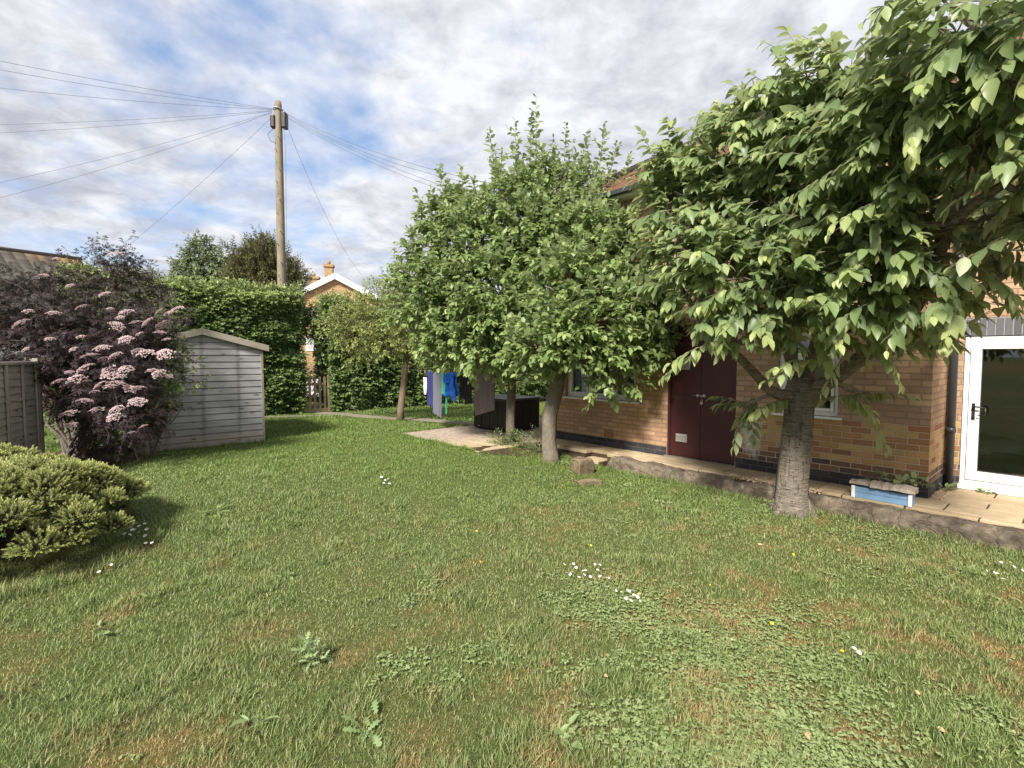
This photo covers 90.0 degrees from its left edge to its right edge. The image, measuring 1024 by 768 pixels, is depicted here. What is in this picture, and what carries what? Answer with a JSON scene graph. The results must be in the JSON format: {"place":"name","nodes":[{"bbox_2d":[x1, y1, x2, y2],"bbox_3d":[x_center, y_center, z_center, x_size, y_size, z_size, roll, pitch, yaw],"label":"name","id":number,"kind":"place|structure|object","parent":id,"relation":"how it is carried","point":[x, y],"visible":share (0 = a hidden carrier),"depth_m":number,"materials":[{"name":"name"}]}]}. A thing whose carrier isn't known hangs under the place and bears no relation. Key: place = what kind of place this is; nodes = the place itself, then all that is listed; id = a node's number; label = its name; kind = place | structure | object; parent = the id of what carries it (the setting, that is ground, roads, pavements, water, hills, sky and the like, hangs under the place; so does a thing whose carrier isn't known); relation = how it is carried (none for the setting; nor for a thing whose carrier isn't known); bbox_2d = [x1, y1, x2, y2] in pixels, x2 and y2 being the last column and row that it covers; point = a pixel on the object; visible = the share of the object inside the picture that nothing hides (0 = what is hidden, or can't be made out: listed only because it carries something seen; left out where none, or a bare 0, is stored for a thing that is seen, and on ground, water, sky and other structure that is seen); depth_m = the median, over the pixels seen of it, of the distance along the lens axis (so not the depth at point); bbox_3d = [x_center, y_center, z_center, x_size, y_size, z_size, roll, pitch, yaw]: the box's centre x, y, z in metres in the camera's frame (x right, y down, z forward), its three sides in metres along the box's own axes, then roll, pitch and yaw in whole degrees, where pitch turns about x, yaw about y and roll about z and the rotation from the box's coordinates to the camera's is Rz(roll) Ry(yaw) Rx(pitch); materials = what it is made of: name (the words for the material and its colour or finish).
{"place":"outdoors","nodes":[
{"label":"outdoors","id":0,"kind":"place"},
{"bbox_2d":[306,379,321,396],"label":"driveway","id":1,"kind":"structure","parent":0,"point":[312,391],"depth_m":25.01,"materials":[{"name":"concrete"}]},
{"bbox_2d":[0,0,1011,353],"label":"sky","id":2,"kind":"structure","parent":0,"point":[423,83],"materials":[{"name":"white"}]},
{"bbox_2d":[0,362,1023,767],"bbox_3d":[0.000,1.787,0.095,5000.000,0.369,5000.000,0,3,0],"label":"lawn ground","id":3,"kind":"structure","parent":0,"point":[410,720],"depth_m":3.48,"materials":[{"name":"green plant"}]},
{"bbox_2d":[0,358,44,452],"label":"fence panel","id":4,"kind":"object","parent":3,"relation":"on","point":[21,411],"visible":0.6,"depth_m":7.05,"materials":[{"name":"grey wood"}]},
{"bbox_2d":[0,246,84,391],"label":"bungalow","id":5,"kind":"object","parent":3,"relation":"on","point":[25,260],"visible":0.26,"depth_m":19.87,"materials":[{"name":"brown tile"}]},
{"bbox_2d":[0,343,43,360],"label":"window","id":6,"kind":"structure","parent":5,"relation":"in","point":[23,343],"depth_m":17.27,"materials":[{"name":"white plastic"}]},
{"bbox_2d":[18,355,127,445],"bbox_3d":[-8.002,0.363,9.311,2.097,2.120,1.390,0,3,0],"label":"ivy shrub","id":7,"kind":"object","parent":3,"relation":"on","point":[52,425],"visible":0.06,"depth_m":9.20,"materials":[{"name":"green plant"}]},
{"bbox_2d":[0,442,152,559],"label":"golden conifer","id":8,"kind":"object","parent":3,"relation":"on","point":[28,476],"visible":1,"depth_m":4.39,"materials":[{"name":"green plant"}]},
{"bbox_2d":[89,619,109,634],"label":"pale weed","id":9,"kind":"object","parent":3,"relation":"on","point":[103,631],"visible":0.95,"depth_m":3.39,"materials":[{"name":"green plant"}]},
{"bbox_2d":[93,282,196,343],"bbox_3d":[-7.323,-0.554,10.305,1.940,3.311,1.443,-1,3,-20],"label":"mixed shrub","id":10,"kind":"object","parent":3,"relation":"on","point":[177,311],"visible":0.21,"depth_m":10.36,"materials":[{"name":"green plant"}]},
{"bbox_2d":[50,256,312,426],"bbox_3d":[-8.087,-0.861,13.224,5.832,4.203,2.025,-3,4,-42],"label":"tall hedge","id":11,"kind":"object","parent":3,"relation":"on","point":[262,314],"visible":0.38,"depth_m":13.62,"materials":[{"name":"green plant"}]},
{"bbox_2d":[122,328,268,453],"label":"garden shed","id":12,"kind":"structure","parent":3,"relation":"on","point":[227,406],"depth_m":9.26,"materials":[{"name":"wood"}]},
{"bbox_2d":[161,229,230,283],"bbox_3d":[-14.507,-3.350,23.881,3.965,7.614,2.724,1,3,15],"label":"birch tree","id":13,"kind":"object","parent":3,"relation":"on","point":[187,265],"visible":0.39,"depth_m":23.36,"materials":[{"name":"green plant"}]},
{"bbox_2d":[203,502,232,515],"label":"thistle","id":14,"kind":"object","parent":3,"relation":"on","point":[217,506],"visible":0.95,"depth_m":5.60,"materials":[{"name":"green plant"}]},
{"bbox_2d":[228,714,283,738],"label":"broadleaf weed","id":15,"kind":"object","parent":3,"relation":"on","point":[240,720],"visible":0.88,"depth_m":2.52,"materials":[{"name":"green plant"}]},
{"bbox_2d":[211,223,317,304],"bbox_3d":[-10.497,-3.151,21.929,4.311,7.423,3.178,0,3,0],"label":"conifer tree","id":16,"kind":"object","parent":3,"relation":"on","point":[256,260],"visible":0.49,"depth_m":21.23,"materials":[{"name":"green plant"}]},
{"bbox_2d":[268,100,287,285],"bbox_3d":[-7.577,-4.105,16.791,0.604,10.064,0.368,0,3,0],"label":"utility pole","id":17,"kind":"object","parent":3,"relation":"on","point":[278,119],"visible":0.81,"depth_m":16.60,"materials":[{"name":"brown wood"}]},
{"bbox_2d":[3,70,265,108],"bbox_3d":[-11.357,-8.382,14.214,8.602,0.763,0.010,-2,4,-33],"label":"overhead cable","id":18,"kind":"object","parent":17,"relation":"attached to","point":[130,91],"visible":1,"depth_m":14.55,"materials":[{"name":"black rubber"}]},
{"bbox_2d":[0,113,269,197],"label":"overhead cable","id":19,"kind":"object","parent":17,"relation":"attached to","point":[134,159],"visible":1,"depth_m":15.84,"materials":[{"name":"black rubber"}]},
{"bbox_2d":[0,112,270,182],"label":"overhead cable","id":20,"kind":"object","parent":17,"relation":"attached to","point":[136,150],"visible":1,"depth_m":15.87,"materials":[{"name":"black rubber"}]},
{"bbox_2d":[0,110,271,124],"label":"overhead cable","id":21,"kind":"object","parent":17,"relation":"attached to","point":[131,119],"visible":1,"depth_m":15.51,"materials":[{"name":"black rubber"}]},
{"bbox_2d":[1,61,271,108],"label":"overhead cable","id":22,"kind":"object","parent":17,"relation":"attached to","point":[129,85],"visible":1,"depth_m":14.20,"materials":[{"name":"black rubber"}]},
{"bbox_2d":[3,111,269,132],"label":"overhead cable","id":23,"kind":"object","parent":17,"relation":"attached to","point":[131,124],"visible":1,"depth_m":15.51,"materials":[{"name":"black rubber"}]},
{"bbox_2d":[3,88,271,109],"bbox_3d":[-11.702,-8.253,14.559,8.858,1.036,0.010,-2,3,-27],"label":"overhead cable","id":24,"kind":"object","parent":17,"relation":"attached to","point":[130,100],"visible":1,"depth_m":14.87,"materials":[{"name":"black rubber"}]},
{"bbox_2d":[116,119,269,255],"bbox_3d":[-11.546,-6.474,17.833,7.802,4.351,0.009,1,3,17],"label":"overhead cable","id":25,"kind":"object","parent":17,"relation":"attached to","point":[201,182],"visible":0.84,"depth_m":17.51,"materials":[{"name":"black rubber"}]},
{"bbox_2d":[288,129,361,274],"bbox_3d":[-7.187,-6.709,20.523,0.009,3.586,7.705,0,3,1],"label":"overhead cable","id":26,"kind":"object","parent":17,"relation":"attached to","point":[320,204],"visible":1,"depth_m":19.34,"materials":[{"name":"black rubber"}]},
{"bbox_2d":[288,118,440,189],"bbox_3d":[-3.229,-5.819,13.105,10.860,5.245,0.009,3,4,42],"label":"overhead cable","id":27,"kind":"object","parent":17,"relation":"attached to","point":[365,159],"visible":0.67,"depth_m":13.78,"materials":[{"name":"black rubber"}]},
{"bbox_2d":[291,119,439,184],"bbox_3d":[-3.296,-5.898,13.176,10.662,5.135,0.009,3,4,41],"label":"overhead cable","id":28,"kind":"object","parent":17,"relation":"attached to","point":[376,160],"visible":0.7,"depth_m":13.25,"materials":[{"name":"black rubber"}]},
{"bbox_2d":[288,115,475,184],"bbox_3d":[-3.263,-6.116,13.127,10.760,4.835,0.009,3,4,41],"label":"overhead cable","id":29,"kind":"object","parent":17,"relation":"attached to","point":[378,157],"visible":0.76,"depth_m":13.32,"materials":[{"name":"black rubber"}]},
{"bbox_2d":[288,114,487,182],"bbox_3d":[-3.329,-6.200,13.198,10.562,4.735,0.009,3,4,41],"label":"overhead cable","id":30,"kind":"object","parent":17,"relation":"attached to","point":[388,156],"visible":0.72,"depth_m":13.13,"materials":[{"name":"black rubber"}]},
{"bbox_2d":[276,572,297,581],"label":"weed","id":31,"kind":"object","parent":3,"relation":"on","point":[290,575],"visible":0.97,"depth_m":4.22,"materials":[{"name":"green plant"}]},
{"bbox_2d":[304,357,320,403],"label":"sunny shrub","id":32,"kind":"object","parent":3,"relation":"on","point":[311,373],"visible":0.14,"depth_m":16.98,"materials":[{"name":"green plant"}]},
{"bbox_2d":[291,628,334,670],"bbox_3d":[-1.179,1.563,3.010,0.167,0.207,0.236,3,4,42],"label":"ragwort plant","id":33,"kind":"object","parent":3,"relation":"on","point":[315,643],"visible":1,"depth_m":3.01,"materials":[{"name":"green plant"}]},
{"bbox_2d":[49,446,577,464],"bbox_3d":[-3.421,1.231,8.319,9.564,0.158,1.929,0,3,-2],"label":"soil bed","id":34,"kind":"object","parent":3,"relation":"on","point":[127,458],"visible":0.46,"depth_m":8.69,"materials":[{"name":"brown soil"}]},
{"bbox_2d":[0,230,197,464],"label":"elder shrub","id":35,"kind":"object","parent":34,"relation":"on","point":[29,323],"visible":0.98,"depth_m":7.66,"materials":[{"name":"purple plant"}]},
{"bbox_2d":[86,444,131,454],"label":"stone slab","id":36,"kind":"structure","parent":34,"relation":"on","point":[99,452],"depth_m":8.38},
{"bbox_2d":[131,335,211,455],"bbox_3d":[-5.320,0.230,7.978,1.248,1.990,0.795,0,3,0],"label":"green shrub","id":37,"kind":"object","parent":34,"relation":"on","point":[174,389],"visible":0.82,"depth_m":7.90,"materials":[{"name":"green plant"}]},
{"bbox_2d":[514,428,541,452],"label":"dead stalks","id":38,"kind":"object","parent":34,"relation":"on","point":[532,441],"visible":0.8,"depth_m":8.84,"materials":[{"name":"brown plant"}]},
{"bbox_2d":[298,375,330,412],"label":"picket gate","id":39,"kind":"structure","parent":3,"relation":"on","point":[319,404],"depth_m":14.86,"materials":[{"name":"brown wood"}]},
{"bbox_2d":[300,261,378,377],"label":"gabled house","id":40,"kind":"structure","parent":3,"relation":"on","point":[330,280],"depth_m":39.55,"materials":[{"name":"tile"}]},
{"bbox_2d":[306,338,319,350],"bbox_3d":[-15.235,-3.175,39.544,1.300,1.200,0.073,-1,3,-11],"label":"window","id":41,"kind":"structure","parent":40,"relation":"in","point":[309,347],"depth_m":39.45,"materials":[{"name":"white plastic"}]},
{"bbox_2d":[341,700,386,746],"bbox_3d":[-0.714,1.665,2.482,0.219,0.104,0.332,-2,4,-34],"label":"dandelion","id":42,"kind":"object","parent":3,"relation":"on","point":[349,729],"visible":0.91,"depth_m":2.47,"materials":[{"name":"green plant"}]},
{"bbox_2d":[265,412,473,424],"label":"garden path","id":43,"kind":"structure","parent":3,"relation":"on","point":[394,418],"depth_m":13.68,"materials":[{"name":"concrete"}]},
{"bbox_2d":[312,266,483,420],"bbox_3d":[-2.635,-0.980,12.647,4.524,3.962,2.013,0,3,-8],"label":"tree","id":44,"kind":"object","parent":3,"relation":"on","point":[397,336],"visible":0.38,"depth_m":12.39,"materials":[{"name":"green plant"}]},
{"bbox_2d":[290,287,548,411],"bbox_3d":[-1.877,-1.091,18.672,12.586,4.034,1.986,-3,4,-42],"label":"tall hedge","id":45,"kind":"object","parent":3,"relation":"on","point":[372,388],"visible":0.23,"depth_m":15.66,"materials":[{"name":"green plant"}]},
{"bbox_2d":[369,93,635,443],"bbox_3d":[-0.154,-2.031,9.337,4.692,6.537,2.837,-1,3,-19],"label":"apple tree","id":46,"kind":"object","parent":3,"relation":"on","point":[459,320],"visible":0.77,"depth_m":9.06,"materials":[{"name":"green plant"}]},
{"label":"washing line","id":47,"kind":"object","parent":46,"relation":"attached to","visible":0},
{"bbox_2d":[423,377,426,394],"bbox_3d":[-2.025,0.046,11.912,0.028,0.403,0.141,-2,4,-39],"label":"white sock","id":48,"kind":"object","parent":47,"relation":"hanging from","point":[425,383],"visible":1,"depth_m":11.89,"materials":[{"name":"fabric"}]},
{"bbox_2d":[427,371,432,407],"bbox_3d":[-1.872,0.125,11.744,0.090,0.837,0.297,-3,4,-40],"label":"navy garment","id":49,"kind":"object","parent":47,"relation":"hanging from","point":[429,388],"visible":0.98,"depth_m":11.75,"materials":[{"name":"fabric"}]},
{"bbox_2d":[433,372,441,418],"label":"grey trousers","id":50,"kind":"object","parent":47,"relation":"hanging from","point":[437,396],"visible":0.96,"depth_m":11.51,"materials":[{"name":"fabric"}]},
{"bbox_2d":[441,372,445,394],"bbox_3d":[-1.492,-0.011,11.302,0.063,0.506,0.255,-3,4,-40],"label":"green shirt","id":51,"kind":"object","parent":47,"relation":"hanging from","point":[443,388],"visible":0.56,"depth_m":11.32,"materials":[{"name":"fabric"}]},
{"bbox_2d":[443,372,458,401],"bbox_3d":[-1.366,0.059,11.058,0.189,0.630,0.541,-3,4,-41],"label":"blue jacket","id":52,"kind":"object","parent":47,"relation":"hanging from","point":[451,386],"visible":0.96,"depth_m":10.94,"materials":[{"name":"blue fabric"}]},
{"bbox_2d":[459,373,464,399],"bbox_3d":[-1.054,0.057,10.804,0.090,0.592,0.218,-3,4,-40],"label":"black shirt","id":53,"kind":"object","parent":47,"relation":"hanging from","point":[461,387],"visible":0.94,"depth_m":10.79,"materials":[{"name":"fabric"}]},
{"bbox_2d":[464,376,471,403],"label":"black trousers","id":54,"kind":"object","parent":47,"relation":"hanging from","point":[468,394],"visible":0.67,"depth_m":10.62,"materials":[{"name":"fabric"}]},
{"bbox_2d":[474,373,494,415],"bbox_3d":[-0.565,0.221,10.251,0.041,0.894,0.687,-3,4,-41],"label":"brown towel","id":55,"kind":"object","parent":47,"relation":"hanging from","point":[484,397],"visible":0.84,"depth_m":10.24,"materials":[{"name":"fabric"}]},
{"bbox_2d":[486,423,541,449],"bbox_3d":[0.153,1.100,9.437,1.306,0.786,0.762,1,3,24],"label":"weed clump","id":56,"kind":"object","parent":3,"relation":"on","point":[505,438],"visible":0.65,"depth_m":9.36,"materials":[{"name":"green plant"}]},
{"bbox_2d":[97,467,1023,767],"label":"clover patch","id":57,"kind":"object","parent":3,"relation":"on","point":[819,735],"visible":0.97,"depth_m":2.79,"materials":[{"name":"green plant"}]},
{"bbox_2d":[542,714,583,749],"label":"leafy weed","id":58,"kind":"object","parent":3,"relation":"on","point":[572,718],"visible":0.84,"depth_m":2.45,"materials":[{"name":"green plant"}]},
{"bbox_2d":[570,456,594,474],"bbox_3d":[1.101,1.293,8.028,0.327,0.284,0.270,-2,3,-29],"label":"rock","id":59,"kind":"object","parent":3,"relation":"on","point":[580,465],"visible":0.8,"depth_m":7.93,"materials":[{"name":"stone"}]},
{"bbox_2d":[573,478,602,485],"bbox_3d":[1.105,1.421,7.353,0.398,0.072,0.250,-1,3,-11],"label":"stepping stone","id":60,"kind":"object","parent":3,"relation":"on","point":[592,481],"visible":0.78,"depth_m":7.31,"materials":[{"name":"beige stone"}]},
{"bbox_2d":[491,187,692,463],"bbox_3d":[1.274,-0.953,8.278,3.390,4.698,2.434,-1,3,-21],"label":"apple tree","id":61,"kind":"object","parent":3,"relation":"on","point":[603,284],"visible":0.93,"depth_m":7.88,"materials":[{"name":"green plant"}]},
{"bbox_2d":[624,481,636,487],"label":"wall weed","id":62,"kind":"object","parent":3,"relation":"on","point":[627,484],"depth_m":7.16,"materials":[{"name":"green plant"}]},
{"bbox_2d":[538,32,1023,498],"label":"brick house","id":63,"kind":"structure","parent":3,"relation":"on","point":[962,425],"depth_m":7.20,"materials":[{"name":"brown brick"}]},
{"bbox_2d":[562,343,639,403],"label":"window","id":64,"kind":"structure","parent":63,"relation":"in","point":[576,376],"depth_m":9.86,"materials":[{"name":"white plastic"}]},
{"bbox_2d":[663,325,736,467],"bbox_3d":[2.933,0.172,7.932,0.170,2.177,1.200,-3,4,-41],"label":"door","id":65,"kind":"structure","parent":63,"relation":"in","point":[696,433],"depth_m":7.92,"materials":[{"name":"red paint"}]},
{"bbox_2d":[771,332,841,420],"bbox_3d":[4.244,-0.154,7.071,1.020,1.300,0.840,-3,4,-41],"label":"window","id":66,"kind":"structure","parent":63,"relation":"in","point":[828,408],"depth_m":6.77,"materials":[{"name":"white plastic"}]},
{"bbox_2d":[957,335,1023,497],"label":"patio door","id":67,"kind":"structure","parent":63,"relation":"in","point":[970,478],"depth_m":6.19,"materials":[{"name":"white plastic"}]},
{"bbox_2d":[771,706,809,741],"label":"dock weed","id":68,"kind":"object","parent":3,"relation":"on","point":[783,713],"visible":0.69,"depth_m":2.55,"materials":[{"name":"green plant"}]},
{"bbox_2d":[607,456,1023,553],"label":"stone wall","id":69,"kind":"structure","parent":3,"relation":"on","point":[986,533],"depth_m":5.66,"materials":[{"name":"beige stone"}]},
{"bbox_2d":[622,0,1023,519],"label":"cherry tree","id":70,"kind":"object","parent":3,"relation":"on","point":[845,217],"visible":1,"depth_m":4.41,"materials":[{"name":"green plant"}]},
{"bbox_2d":[400,418,1023,528],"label":"paving","id":71,"kind":"structure","parent":0,"point":[1003,510],"depth_m":6.93,"materials":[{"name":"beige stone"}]},
{"bbox_2d":[473,394,539,431],"bbox_3d":[-0.131,0.634,11.674,1.040,0.700,1.170,-3,4,-41],"label":"storage box","id":72,"kind":"object","parent":71,"relation":"on","point":[526,411],"visible":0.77,"depth_m":11.30,"materials":[{"name":"black plastic"}]},
{"bbox_2d":[730,474,950,499],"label":"gravel","id":73,"kind":"structure","parent":71,"relation":"on","point":[940,496],"depth_m":6.19,"materials":[{"name":"beige gravel"}]},
{"bbox_2d":[873,463,888,480],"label":"tall weed","id":74,"kind":"object","parent":71,"relation":"on","point":[881,474],"visible":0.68,"depth_m":6.01,"materials":[{"name":"green plant"}]},
{"bbox_2d":[851,484,914,506],"bbox_3d":[4.196,1.248,5.793,0.200,0.135,0.566,-3,4,-41],"label":"planter box","id":75,"kind":"object","parent":71,"relation":"on","point":[881,495],"visible":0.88,"depth_m":5.74,"materials":[{"name":"blue paint"}]},
{"bbox_2d":[849,478,918,494],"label":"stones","id":76,"kind":"object","parent":75,"relation":"on","point":[908,489],"visible":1,"depth_m":5.69,"materials":[{"name":"beige stone"}]},
{"bbox_2d":[863,470,934,487],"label":"strawberry plant","id":77,"kind":"object","parent":71,"relation":"on","point":[900,479],"visible":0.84,"depth_m":5.75,"materials":[{"name":"green plant"}]},
{"bbox_2d":[936,482,958,491],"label":"fern weed","id":78,"kind":"object","parent":71,"relation":"on","point":[950,485],"visible":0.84,"depth_m":6.21,"materials":[{"name":"green plant"}]},
{"bbox_2d":[976,487,995,493],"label":"threshold weed","id":79,"kind":"object","parent":71,"relation":"on","point":[981,489],"visible":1,"depth_m":6.09,"materials":[{"name":"green plant"}]}
]}

